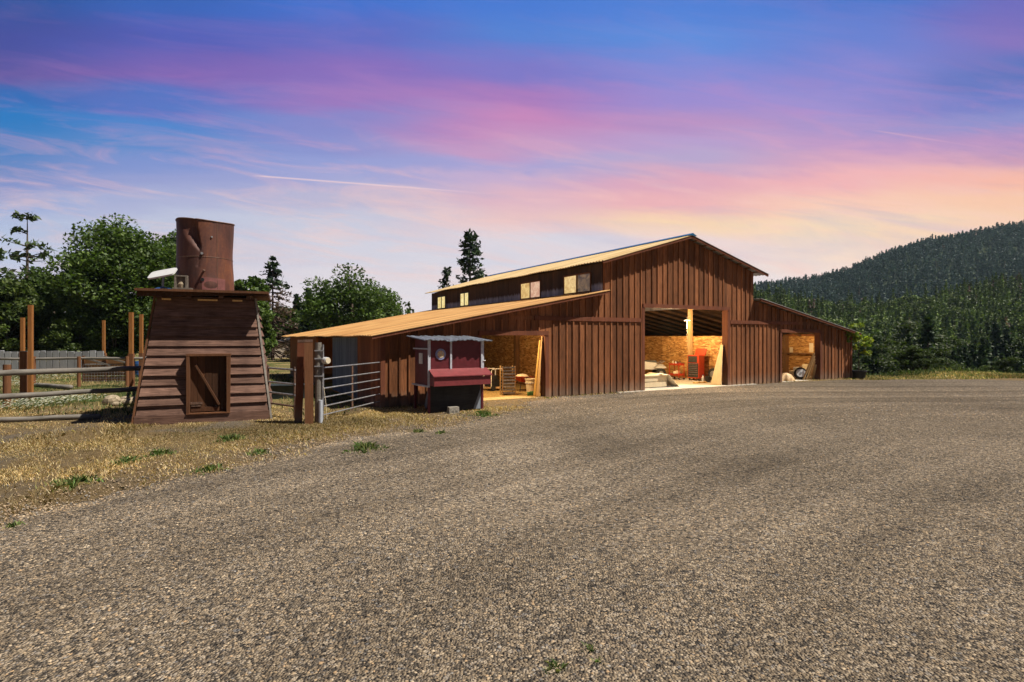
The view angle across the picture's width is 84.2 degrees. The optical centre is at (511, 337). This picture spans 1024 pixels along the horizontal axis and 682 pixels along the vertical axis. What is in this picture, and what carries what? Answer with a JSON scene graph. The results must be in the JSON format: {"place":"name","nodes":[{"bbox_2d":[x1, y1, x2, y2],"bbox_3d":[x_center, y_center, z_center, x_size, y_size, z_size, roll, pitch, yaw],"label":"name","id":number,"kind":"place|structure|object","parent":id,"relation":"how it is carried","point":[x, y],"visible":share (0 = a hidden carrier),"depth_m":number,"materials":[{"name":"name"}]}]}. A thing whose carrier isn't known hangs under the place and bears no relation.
{"place":"outdoors","nodes":[
{"label":"outdoors","id":0,"kind":"place"},
{"bbox_2d":[0,405,539,530],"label":"dry grass","id":1,"kind":"structure","parent":0,"point":[279,425],"depth_m":13.04,"materials":[{"name":"plant"}]},
{"bbox_2d":[0,379,1023,681],"bbox_3d":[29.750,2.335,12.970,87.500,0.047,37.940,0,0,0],"label":"gravel yard","id":2,"kind":"structure","parent":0,"point":[630,629],"depth_m":6.09,"materials":[{"name":"gravel"}]},
{"bbox_2d":[341,440,392,454],"bbox_3d":[-2.993,2.230,11.642,1.179,0.240,1.544,0,0,0],"label":"weed clump","id":3,"kind":"object","parent":2,"relation":"on","point":[362,447],"visible":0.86,"depth_m":11.74,"materials":[{"name":"green plant"}]},
{"bbox_2d":[542,657,568,675],"bbox_3d":[0.320,2.311,4.002,0.293,0.078,0.278,0,0,0],"label":"weed clump","id":4,"kind":"object","parent":2,"relation":"on","point":[552,662],"visible":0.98,"depth_m":4.00,"materials":[{"name":"green plant"}]},
{"bbox_2d":[0,238,1023,518],"bbox_3d":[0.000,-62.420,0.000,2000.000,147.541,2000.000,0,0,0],"label":"ground","id":5,"kind":"structure","parent":0,"point":[116,486],"depth_m":13.61,"materials":[{"name":"plant"}]},
{"bbox_2d":[3,364,10,407],"bbox_3d":[-16.794,1.665,18.844,0.220,1.570,0.220,0,0,-6],"label":"stub post","id":6,"kind":"object","parent":5,"relation":"on","point":[6,384],"visible":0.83,"depth_m":18.75,"materials":[{"name":"brown wood"}]},
{"bbox_2d":[0,247,16,325],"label":"pine tree","id":7,"kind":"object","parent":5,"relation":"on","point":[2,257],"visible":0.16,"depth_m":60.34,"materials":[{"name":"green plant"}]},
{"bbox_2d":[19,318,24,375],"bbox_3d":[-29.216,0.628,33.856,0.260,3.645,0.260,0,0,-12],"label":"tall fence post","id":8,"kind":"object","parent":5,"relation":"on","point":[22,334],"visible":0.46,"depth_m":33.76,"materials":[{"name":"brown wood"}]},
{"bbox_2d":[19,351,27,403],"bbox_3d":[-17.328,1.462,20.177,0.230,1.975,0.230,0,0,-6],"label":"stub post","id":9,"kind":"object","parent":5,"relation":"on","point":[23,365],"visible":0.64,"depth_m":20.07,"materials":[{"name":"brown wood"}]},
{"bbox_2d":[0,277,53,362],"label":"broadleaf tree","id":10,"kind":"object","parent":5,"relation":"on","point":[17,298],"visible":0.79,"depth_m":45.32,"materials":[{"name":"green plant"}]},
{"bbox_2d":[0,209,55,281],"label":"pine tree","id":11,"kind":"object","parent":5,"relation":"on","point":[16,256],"visible":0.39,"depth_m":57.82,"materials":[{"name":"green plant"}]},
{"bbox_2d":[28,305,33,403],"bbox_3d":[-16.967,0.649,19.975,0.120,3.602,0.120,0,0,-12],"label":"tall fence post","id":12,"kind":"object","parent":5,"relation":"on","point":[30,345],"visible":0.64,"depth_m":19.92,"materials":[{"name":"orange wood"}]},
{"bbox_2d":[4,266,86,361],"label":"broadleaf tree","id":13,"kind":"object","parent":5,"relation":"on","point":[58,312],"visible":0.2,"depth_m":48.24,"materials":[{"name":"green plant"}]},
{"bbox_2d":[0,414,100,421],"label":"ground log","id":14,"kind":"object","parent":5,"relation":"on","point":[50,417],"visible":0.99,"depth_m":16.00,"materials":[{"name":"wood"}]},
{"bbox_2d":[0,350,103,369],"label":"picket fence","id":15,"kind":"object","parent":5,"relation":"on","point":[43,364],"visible":0.45,"depth_m":38.00,"materials":[{"name":"wood"}]},
{"bbox_2d":[34,383,72,388],"bbox_3d":[-21.560,2.245,26.488,3.683,0.223,0.218,0,0,28],"label":"ground log","id":16,"kind":"object","parent":5,"relation":"on","point":[59,386],"visible":0.88,"depth_m":26.14,"materials":[{"name":"wood"}]},
{"bbox_2d":[0,373,128,410],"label":"white wildflowers","id":17,"kind":"object","parent":5,"relation":"on","point":[58,398],"visible":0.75,"depth_m":19.41,"materials":[{"name":"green plant"}]},
{"bbox_2d":[0,366,140,399],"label":"log rail fence","id":18,"kind":"object","parent":5,"relation":"on","point":[58,371],"visible":0.73,"depth_m":16.88,"materials":[{"name":"grey wood"}]},
{"bbox_2d":[0,356,142,386],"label":"log rail fence","id":19,"kind":"object","parent":5,"relation":"on","point":[80,358],"visible":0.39,"depth_m":27.12,"materials":[{"name":"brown wood"}]},
{"bbox_2d":[37,317,110,360],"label":"broadleaf tree","id":20,"kind":"object","parent":5,"relation":"on","point":[55,338],"visible":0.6,"depth_m":43.45,"materials":[{"name":"green plant"}]},
{"bbox_2d":[35,473,114,491],"bbox_3d":[-6.972,2.255,9.032,1.039,0.190,1.049,0,0,-31],"label":"weed clump","id":21,"kind":"object","parent":5,"relation":"on","point":[73,482],"visible":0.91,"depth_m":9.02,"materials":[{"name":"green plant"}]},
{"bbox_2d":[28,213,175,345],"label":"broadleaf tree","id":22,"kind":"object","parent":5,"relation":"on","point":[96,273],"visible":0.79,"depth_m":45.12,"materials":[{"name":"green plant"}]},
{"bbox_2d":[82,356,124,382],"bbox_3d":[-21.345,1.650,29.782,2.312,1.400,0.195,0,0,-6],"label":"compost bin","id":23,"kind":"object","parent":5,"relation":"on","point":[108,376],"visible":0.65,"depth_m":29.79,"materials":[{"name":"wood"}]},
{"bbox_2d":[102,320,106,355],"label":"tall fence post","id":24,"kind":"object","parent":5,"relation":"on","point":[104,336],"visible":0.54,"depth_m":38.33,"materials":[{"name":"brown wood"}]},
{"bbox_2d":[102,395,120,404],"bbox_3d":[-14.133,2.225,20.000,0.614,0.424,0.416,0,0,-12],"label":"rock","id":25,"kind":"object","parent":5,"relation":"on","point":[108,399],"visible":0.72,"depth_m":19.85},
{"bbox_2d":[81,314,149,356],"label":"broadleaf tree","id":26,"kind":"object","parent":5,"relation":"on","point":[113,335],"visible":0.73,"depth_m":45.12,"materials":[{"name":"green plant"}]},
{"bbox_2d":[110,455,145,464],"bbox_3d":[-7.250,2.269,10.707,0.618,0.162,0.735,0,0,-40],"label":"weed clump","id":27,"kind":"object","parent":5,"relation":"on","point":[126,458],"visible":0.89,"depth_m":10.64,"materials":[{"name":"green plant"}]},
{"bbox_2d":[128,312,134,385],"bbox_3d":[-18.381,0.613,27.363,0.220,3.673,0.220,0,0,-12],"label":"tall fence post","id":28,"kind":"object","parent":5,"relation":"on","point":[131,354],"visible":0.79,"depth_m":27.27,"materials":[{"name":"brown wood"}]},
{"bbox_2d":[139,314,142,377],"bbox_3d":[-18.936,0.629,28.949,0.180,3.642,0.180,0,0,-12],"label":"tall fence post","id":29,"kind":"object","parent":5,"relation":"on","point":[140,336],"visible":0.64,"depth_m":28.88,"materials":[{"name":"brown wood"}]},
{"bbox_2d":[131,229,175,300],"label":"broadleaf tree","id":30,"kind":"object","parent":5,"relation":"on","point":[173,234],"visible":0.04,"depth_m":52.25,"materials":[{"name":"green plant"}]},
{"bbox_2d":[145,446,176,456],"bbox_3d":[-7.028,2.271,11.431,0.514,0.158,0.674,0,0,0],"label":"weed clump","id":31,"kind":"object","parent":5,"relation":"on","point":[159,451],"visible":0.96,"depth_m":11.36,"materials":[{"name":"green plant"}]},
{"bbox_2d":[0,365,363,415],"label":"meadow grass","id":32,"kind":"structure","parent":5,"relation":"on","point":[271,374],"depth_m":21.84,"materials":[{"name":"plant"}]},
{"bbox_2d":[131,288,272,424],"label":"water tower","id":33,"kind":"structure","parent":5,"relation":"on","point":[204,360],"depth_m":15.88,"materials":[{"name":"wood"}]},
{"bbox_2d":[147,268,177,288],"bbox_3d":[-9.977,-1.674,16.108,0.776,0.710,0.674,0,0,3],"label":"satellite dish","id":34,"kind":"object","parent":33,"relation":"on","point":[164,273],"visible":0.82,"depth_m":16.15,"materials":[{"name":"white plastic"}]},
{"bbox_2d":[173,275,192,288],"bbox_3d":[-9.187,-1.526,15.824,0.460,0.420,0.300,0,0,-22],"label":"wire cage box","id":35,"kind":"object","parent":33,"relation":"on","point":[181,281],"visible":0.95,"depth_m":15.75,"materials":[{"name":"metal"}]},
{"bbox_2d":[175,217,234,290],"bbox_3d":[-9.248,-2.403,17.084,1.584,2.176,1.573,0,0,9],"label":"water tank","id":36,"kind":"object","parent":33,"relation":"on","point":[204,254],"visible":0.82,"depth_m":16.44,"materials":[{"name":"metal"}]},
{"bbox_2d":[190,356,226,412],"bbox_3d":[-8.479,1.295,15.832,0.892,1.560,0.135,0,0,-22],"label":"door","id":37,"kind":"structure","parent":33,"relation":"in","point":[204,370],"depth_m":15.84,"materials":[{"name":"wood"}]},
{"bbox_2d":[267,365,295,416],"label":"pipe gate","id":38,"kind":"structure","parent":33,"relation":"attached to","point":[294,370],"depth_m":16.83,"materials":[{"name":"metal"}]},
{"bbox_2d":[190,463,232,474],"bbox_3d":[-5.091,2.282,9.969,0.972,0.137,0.770,0,0,16],"label":"weed clump","id":39,"kind":"object","parent":5,"relation":"on","point":[207,468],"visible":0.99,"depth_m":9.97,"materials":[{"name":"green plant"}]},
{"bbox_2d":[210,432,261,444],"bbox_3d":[-6.511,2.257,13.153,0.863,0.186,1.158,0,0,44],"label":"weed clump","id":40,"kind":"object","parent":5,"relation":"on","point":[225,438],"visible":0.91,"depth_m":12.99,"materials":[{"name":"green plant"}]},
{"bbox_2d":[4,408,494,487],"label":"green grass","id":41,"kind":"structure","parent":5,"relation":"on","point":[212,435],"depth_m":13.97,"materials":[{"name":"plant"}]},
{"bbox_2d":[234,275,273,319],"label":"broadleaf tree","id":42,"kind":"object","parent":5,"relation":"on","point":[254,283],"visible":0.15,"depth_m":55.50,"materials":[{"name":"green plant"}]},
{"bbox_2d":[246,448,270,455],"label":"weed clump","id":43,"kind":"object","parent":5,"relation":"on","point":[258,451],"visible":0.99,"depth_m":11.42,"materials":[{"name":"green plant"}]},
{"bbox_2d":[257,301,277,362],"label":"broadleaf tree","id":44,"kind":"object","parent":5,"relation":"on","point":[268,330],"visible":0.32,"depth_m":43.90,"materials":[{"name":"green plant"}]},
{"bbox_2d":[270,338,289,357],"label":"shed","id":45,"kind":"structure","parent":5,"relation":"on","point":[279,349],"depth_m":65.41,"materials":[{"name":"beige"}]},
{"bbox_2d":[259,256,301,360],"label":"conifer tree","id":46,"kind":"object","parent":5,"relation":"on","point":[273,272],"visible":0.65,"depth_m":59.87,"materials":[{"name":"plant"}]},
{"bbox_2d":[270,383,314,398],"bbox_3d":[-8.956,2.090,22.195,2.369,0.520,1.030,0,0,-11],"label":"water trough","id":47,"kind":"object","parent":5,"relation":"on","point":[284,388],"visible":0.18,"depth_m":21.75,"materials":[{"name":"metal"}]},
{"bbox_2d":[292,294,302,312],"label":"conifer tree","id":48,"kind":"object","parent":5,"relation":"on","point":[296,297],"visible":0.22,"depth_m":79.71,"materials":[{"name":"green plant"}]},
{"bbox_2d":[274,307,321,339],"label":"broadleaf tree","id":49,"kind":"object","parent":5,"relation":"on","point":[295,316],"visible":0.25,"depth_m":72.20,"materials":[{"name":"green plant"}]},
{"bbox_2d":[294,340,303,423],"bbox_3d":[-5.832,1.255,15.573,0.290,2.390,0.164,0,0,-20],"label":"gate post","id":50,"kind":"object","parent":5,"relation":"on","point":[299,385],"visible":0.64,"depth_m":15.50,"materials":[{"name":"wood"}]},
{"bbox_2d":[298,287,316,331],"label":"conifer tree","id":51,"kind":"object","parent":5,"relation":"on","point":[306,328],"visible":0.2,"depth_m":65.74,"materials":[{"name":"green plant"}]},
{"bbox_2d":[304,339,313,424],"bbox_3d":[-5.509,1.250,15.372,0.240,2.400,0.154,0,0,-20],"label":"gate post","id":52,"kind":"object","parent":5,"relation":"on","point":[308,370],"visible":0.82,"depth_m":15.30,"materials":[{"name":"brown wood"}]},
{"bbox_2d":[314,342,330,422],"bbox_3d":[-5.207,1.290,15.586,0.436,2.322,0.254,0,0,-1],"label":"meter pole","id":53,"kind":"object","parent":5,"relation":"on","point":[320,359],"visible":0.94,"depth_m":15.53,"materials":[{"name":"metal"}]},
{"bbox_2d":[322,362,379,419],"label":"pipe gate","id":54,"kind":"structure","parent":53,"relation":"attached to","point":[351,384],"depth_m":17.04,"materials":[{"name":"metal"}]},
{"bbox_2d":[296,263,410,329],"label":"broadleaf tree","id":55,"kind":"object","parent":5,"relation":"on","point":[360,302],"visible":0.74,"depth_m":55.77,"materials":[{"name":"green plant"}]},
{"bbox_2d":[438,266,453,287],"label":"conifer tree","id":56,"kind":"object","parent":5,"relation":"on","point":[447,273],"visible":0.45,"depth_m":75.88,"materials":[{"name":"green plant"}]},
{"bbox_2d":[406,335,492,413],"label":"chicken coop","id":57,"kind":"structure","parent":5,"relation":"on","point":[451,370],"depth_m":18.00,"materials":[{"name":"red paint"}]},
{"bbox_2d":[455,229,487,282],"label":"conifer tree","id":58,"kind":"object","parent":5,"relation":"on","point":[468,250],"visible":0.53,"depth_m":71.59,"materials":[{"name":"green plant"}]},
{"bbox_2d":[463,408,499,416],"bbox_3d":[-0.819,2.231,16.941,1.110,0.239,1.485,0,0,26],"label":"weed clump","id":59,"kind":"object","parent":5,"relation":"on","point":[483,413],"visible":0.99,"depth_m":16.97,"materials":[{"name":"green plant"}]},
{"bbox_2d":[281,233,861,407],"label":"barn","id":60,"kind":"structure","parent":5,"relation":"on","point":[608,321],"depth_m":26.00,"materials":[{"name":"brown wood"}]},
{"bbox_2d":[437,295,445,308],"bbox_3d":[-4.835,-2.410,38.860,0.055,0.880,1.400,0,0,-30],"label":"window","id":61,"kind":"structure","parent":60,"relation":"in","point":[441,300],"depth_m":38.82,"materials":[{"name":"yellow glass"}]},
{"bbox_2d":[460,292,468,306],"bbox_3d":[-2.993,-2.410,35.638,0.055,0.880,1.280,0,0,-30],"label":"window","id":62,"kind":"structure","parent":60,"relation":"in","point":[464,297],"depth_m":35.60,"materials":[{"name":"yellow glass"}]},
{"bbox_2d":[483,368,504,390],"bbox_3d":[-0.807,1.833,24.945,0.740,0.975,0.615,0,0,-41],"label":"generator","id":63,"kind":"object","parent":60,"relation":"on","point":[494,385],"visible":0.73,"depth_m":24.77,"materials":[{"name":"black metal"}]},
{"bbox_2d":[500,366,515,394],"bbox_3d":[-0.176,1.735,23.062,0.560,1.170,0.445,0,0,-15],"label":"wire rack","id":64,"kind":"object","parent":60,"relation":"on","point":[512,379],"visible":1,"depth_m":22.87,"materials":[{"name":"metal"}]},
{"bbox_2d":[501,374,534,389],"bbox_3d":[0.358,1.942,24.567,0.660,0.763,1.786,0,0,43],"label":"wheelbarrow","id":65,"kind":"object","parent":60,"relation":"on","point":[520,378],"visible":0.55,"depth_m":24.40,"materials":[{"name":"red metal"}]},
{"bbox_2d":[520,280,540,299],"bbox_3d":[0.932,-2.410,28.798,0.055,0.880,1.940,0,0,-30],"label":"window","id":66,"kind":"structure","parent":60,"relation":"in","point":[532,289],"depth_m":28.76,"materials":[{"name":"yellow glass"}]},
{"bbox_2d":[525,378,536,391],"bbox_3d":[0.816,2.020,23.903,0.560,0.600,0.560,0,0,-30],"label":"tub","id":67,"kind":"object","parent":60,"relation":"on","point":[529,382],"visible":0.62,"depth_m":23.69,"materials":[{"name":"beige plastic"}]},
{"bbox_2d":[533,340,540,395],"bbox_3d":[0.977,1.198,22.438,0.320,2.205,0.124,0,0,17],"label":"plywood sheet","id":68,"kind":"object","parent":60,"relation":"on","point":[535,385],"visible":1,"depth_m":22.43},
{"bbox_2d":[536,336,542,395],"bbox_3d":[1.088,1.123,22.316,0.220,2.355,0.220,0,0,-30],"label":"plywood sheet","id":69,"kind":"object","parent":60,"relation":"on","point":[538,382],"visible":1,"depth_m":22.29,"materials":[{"name":"wood"}]},
{"bbox_2d":[563,272,590,294],"bbox_3d":[2.902,-2.410,25.347,0.055,0.880,2.040,0,0,-30],"label":"window","id":70,"kind":"structure","parent":60,"relation":"in","point":[581,282],"depth_m":25.32,"materials":[{"name":"yellow glass"}]},
{"bbox_2d":[645,360,665,373],"bbox_3d":[7.852,1.714,32.927,2.010,1.174,1.140,0,0,1],"label":"quad bike","id":71,"kind":"object","parent":60,"relation":"on","point":[655,367],"visible":0.35,"depth_m":32.73,"materials":[{"name":"white plastic"}]},
{"bbox_2d":[645,374,667,387],"bbox_3d":[6.329,2.000,26.377,1.677,0.550,0.820,0,0,-30],"label":"lumber crate","id":72,"kind":"object","parent":60,"relation":"on","point":[651,380],"visible":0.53,"depth_m":26.14,"materials":[{"name":"brown wood"}]},
{"bbox_2d":[646,373,678,386],"bbox_3d":[7.130,1.984,26.848,1.126,0.638,1.100,0,0,-30],"label":"canvas tarp","id":73,"kind":"object","parent":72,"relation":"on","point":[671,381],"visible":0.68,"depth_m":26.72,"materials":[{"name":"fabric"}]},
{"bbox_2d":[669,363,684,379],"bbox_3d":[9.109,1.855,31.348,0.440,0.900,0.800,0,0,-30],"label":"tool cart","id":74,"kind":"object","parent":60,"relation":"on","point":[678,365],"visible":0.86,"depth_m":31.13,"materials":[{"name":"red metal"}]},
{"bbox_2d":[688,348,706,380],"bbox_3d":[10.014,1.445,30.629,0.682,1.720,0.780,0,0,-36],"label":"tool chest","id":75,"kind":"object","parent":60,"relation":"on","point":[696,365],"visible":0.93,"depth_m":30.41,"materials":[{"name":"red metal"}]},
{"bbox_2d":[711,345,722,384],"bbox_3d":[10.058,1.323,27.701,0.300,1.955,0.630,0,0,-30],"label":"plywood sheet","id":76,"kind":"object","parent":60,"relation":"on","point":[716,377],"visible":1,"depth_m":27.63,"materials":[{"name":"wood"}]},
{"bbox_2d":[782,373,794,380],"bbox_3d":[14.733,2.095,30.467,0.977,0.430,0.762,0,0,-10],"label":"feed sack","id":77,"kind":"object","parent":60,"relation":"on","point":[787,377],"visible":0.92,"depth_m":30.24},
{"bbox_2d":[794,367,807,379],"bbox_3d":[15.968,1.970,31.339,0.680,0.675,0.190,0,-24,20],"label":"wheel","id":78,"kind":"object","parent":60,"relation":"on","point":[799,372],"visible":1,"depth_m":31.31,"materials":[{"name":"rubber"}]},
{"bbox_2d":[383,377,864,409],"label":"wall grass","id":79,"kind":"structure","parent":5,"relation":"on","point":[412,406],"depth_m":22.72,"materials":[{"name":"plant"}]},
{"bbox_2d":[845,322,874,378],"bbox_3d":[19.775,0.727,32.617,1.621,3.247,1.492,0,0,-17],"label":"potted tree","id":80,"kind":"object","parent":5,"relation":"on","point":[867,341],"visible":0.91,"depth_m":32.45,"materials":[{"name":"green plant"}]},
{"bbox_2d":[852,343,889,373],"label":"broadleaf tree","id":81,"kind":"object","parent":5,"relation":"on","point":[855,356],"visible":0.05,"depth_m":62.45,"materials":[{"name":"green plant"}]},
{"bbox_2d":[868,348,883,374],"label":"conifer tree","id":82,"kind":"object","parent":5,"relation":"on","point":[875,368],"visible":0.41,"depth_m":54.55,"materials":[{"name":"green plant"}]},
{"bbox_2d":[852,343,905,375],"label":"broadleaf tree","id":83,"kind":"object","parent":5,"relation":"on","point":[886,363],"visible":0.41,"depth_m":54.85,"materials":[{"name":"green plant"}]},
{"bbox_2d":[753,220,1023,304],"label":"ridge forest","id":84,"kind":"object","parent":5,"relation":"on","point":[995,237],"visible":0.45,"depth_m":498.60,"materials":[{"name":"plant"}]},
{"bbox_2d":[753,272,1023,353],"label":"hillside forest","id":85,"kind":"object","parent":5,"relation":"on","point":[984,308],"visible":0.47,"depth_m":177.27,"materials":[{"name":"plant"}]},
{"bbox_2d":[868,333,909,368],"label":"broadleaf tree","id":86,"kind":"object","parent":5,"relation":"on","point":[889,342],"visible":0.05,"depth_m":70.07,"materials":[{"name":"green plant"}]},
{"bbox_2d":[882,344,919,372],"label":"broadleaf tree","id":87,"kind":"object","parent":5,"relation":"on","point":[894,355],"visible":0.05,"depth_m":64.36,"materials":[{"name":"green plant"}]},
{"bbox_2d":[884,319,921,343],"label":"broadleaf tree","id":88,"kind":"object","parent":5,"relation":"on","point":[903,327],"visible":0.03,"depth_m":83.19,"materials":[{"name":"green plant"}]},
{"bbox_2d":[895,331,933,348],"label":"broadleaf tree","id":89,"kind":"object","parent":5,"relation":"on","point":[914,337],"visible":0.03,"depth_m":71.71,"materials":[{"name":"green plant"}]},
{"bbox_2d":[896,345,934,371],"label":"broadleaf tree","id":90,"kind":"object","parent":5,"relation":"on","point":[905,360],"visible":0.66,"depth_m":42.71,"materials":[{"name":"green plant"}]},
{"bbox_2d":[912,314,938,359],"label":"conifer tree","id":91,"kind":"object","parent":5,"relation":"on","point":[927,336],"visible":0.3,"depth_m":61.78,"materials":[{"name":"green plant"}]},
{"bbox_2d":[912,354,940,370],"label":"broadleaf tree","id":92,"kind":"object","parent":5,"relation":"on","point":[928,362],"visible":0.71,"depth_m":40.93,"materials":[{"name":"green plant"}]},
{"bbox_2d":[908,346,962,370],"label":"broadleaf tree","id":93,"kind":"object","parent":5,"relation":"on","point":[942,353],"visible":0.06,"depth_m":55.41,"materials":[{"name":"green plant"}]},
{"bbox_2d":[930,333,950,356],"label":"broadleaf tree","id":94,"kind":"object","parent":5,"relation":"on","point":[940,338],"visible":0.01,"depth_m":82.40,"materials":[{"name":"green plant"}]},
{"bbox_2d":[930,358,965,370],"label":"bush","id":95,"kind":"object","parent":5,"relation":"on","point":[943,363],"visible":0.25,"depth_m":49.87,"materials":[{"name":"green plant"}]},
{"bbox_2d":[956,347,965,367],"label":"conifer tree","id":96,"kind":"object","parent":5,"relation":"on","point":[960,356],"visible":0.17,"depth_m":64.10,"materials":[{"name":"green plant"}]},
{"bbox_2d":[939,337,998,358],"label":"broadleaf tree","id":97,"kind":"object","parent":5,"relation":"on","point":[955,340],"visible":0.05,"depth_m":83.60,"materials":[{"name":"green plant"}]},
{"bbox_2d":[969,344,977,364],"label":"conifer tree","id":98,"kind":"object","parent":5,"relation":"on","point":[973,353],"visible":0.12,"depth_m":74.74,"materials":[{"name":"green plant"}]},
{"bbox_2d":[973,337,990,369],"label":"conifer tree","id":99,"kind":"object","parent":5,"relation":"on","point":[983,350],"visible":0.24,"depth_m":59.79,"materials":[{"name":"green plant"}]},
{"bbox_2d":[978,337,993,361],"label":"conifer tree","id":100,"kind":"object","parent":5,"relation":"on","point":[988,347],"visible":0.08,"depth_m":73.41,"materials":[{"name":"green plant"}]},
{"bbox_2d":[988,320,1001,357],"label":"conifer tree","id":101,"kind":"object","parent":5,"relation":"on","point":[992,331],"visible":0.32,"depth_m":94.19,"materials":[{"name":"green plant"}]},
{"bbox_2d":[992,326,1005,355],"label":"conifer tree","id":102,"kind":"object","parent":5,"relation":"on","point":[998,328],"visible":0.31,"depth_m":93.65,"materials":[{"name":"green plant"}]},
{"bbox_2d":[980,356,1022,373],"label":"bush","id":103,"kind":"object","parent":5,"relation":"on","point":[1007,362],"visible":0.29,"depth_m":45.60,"materials":[{"name":"green plant"}]},
{"bbox_2d":[984,324,1023,358],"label":"broadleaf tree","id":104,"kind":"object","parent":5,"relation":"on","point":[1018,348],"visible":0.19,"depth_m":93.33,"materials":[{"name":"green plant"}]},
{"bbox_2d":[1002,328,1016,355],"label":"conifer tree","id":105,"kind":"object","parent":5,"relation":"on","point":[1007,336],"visible":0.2,"depth_m":93.82,"materials":[{"name":"green plant"}]},
{"bbox_2d":[0,0,1023,313],"label":"sky","id":106,"kind":"structure","parent":0,"point":[792,138],"materials":[{"name":"blue"}]},
{"bbox_2d":[850,366,1023,379],"bbox_3d":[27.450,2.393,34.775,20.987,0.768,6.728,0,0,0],"label":"verge grass","id":107,"kind":"structure","parent":0,"point":[964,374],"depth_m":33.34,"materials":[{"name":"plant"}]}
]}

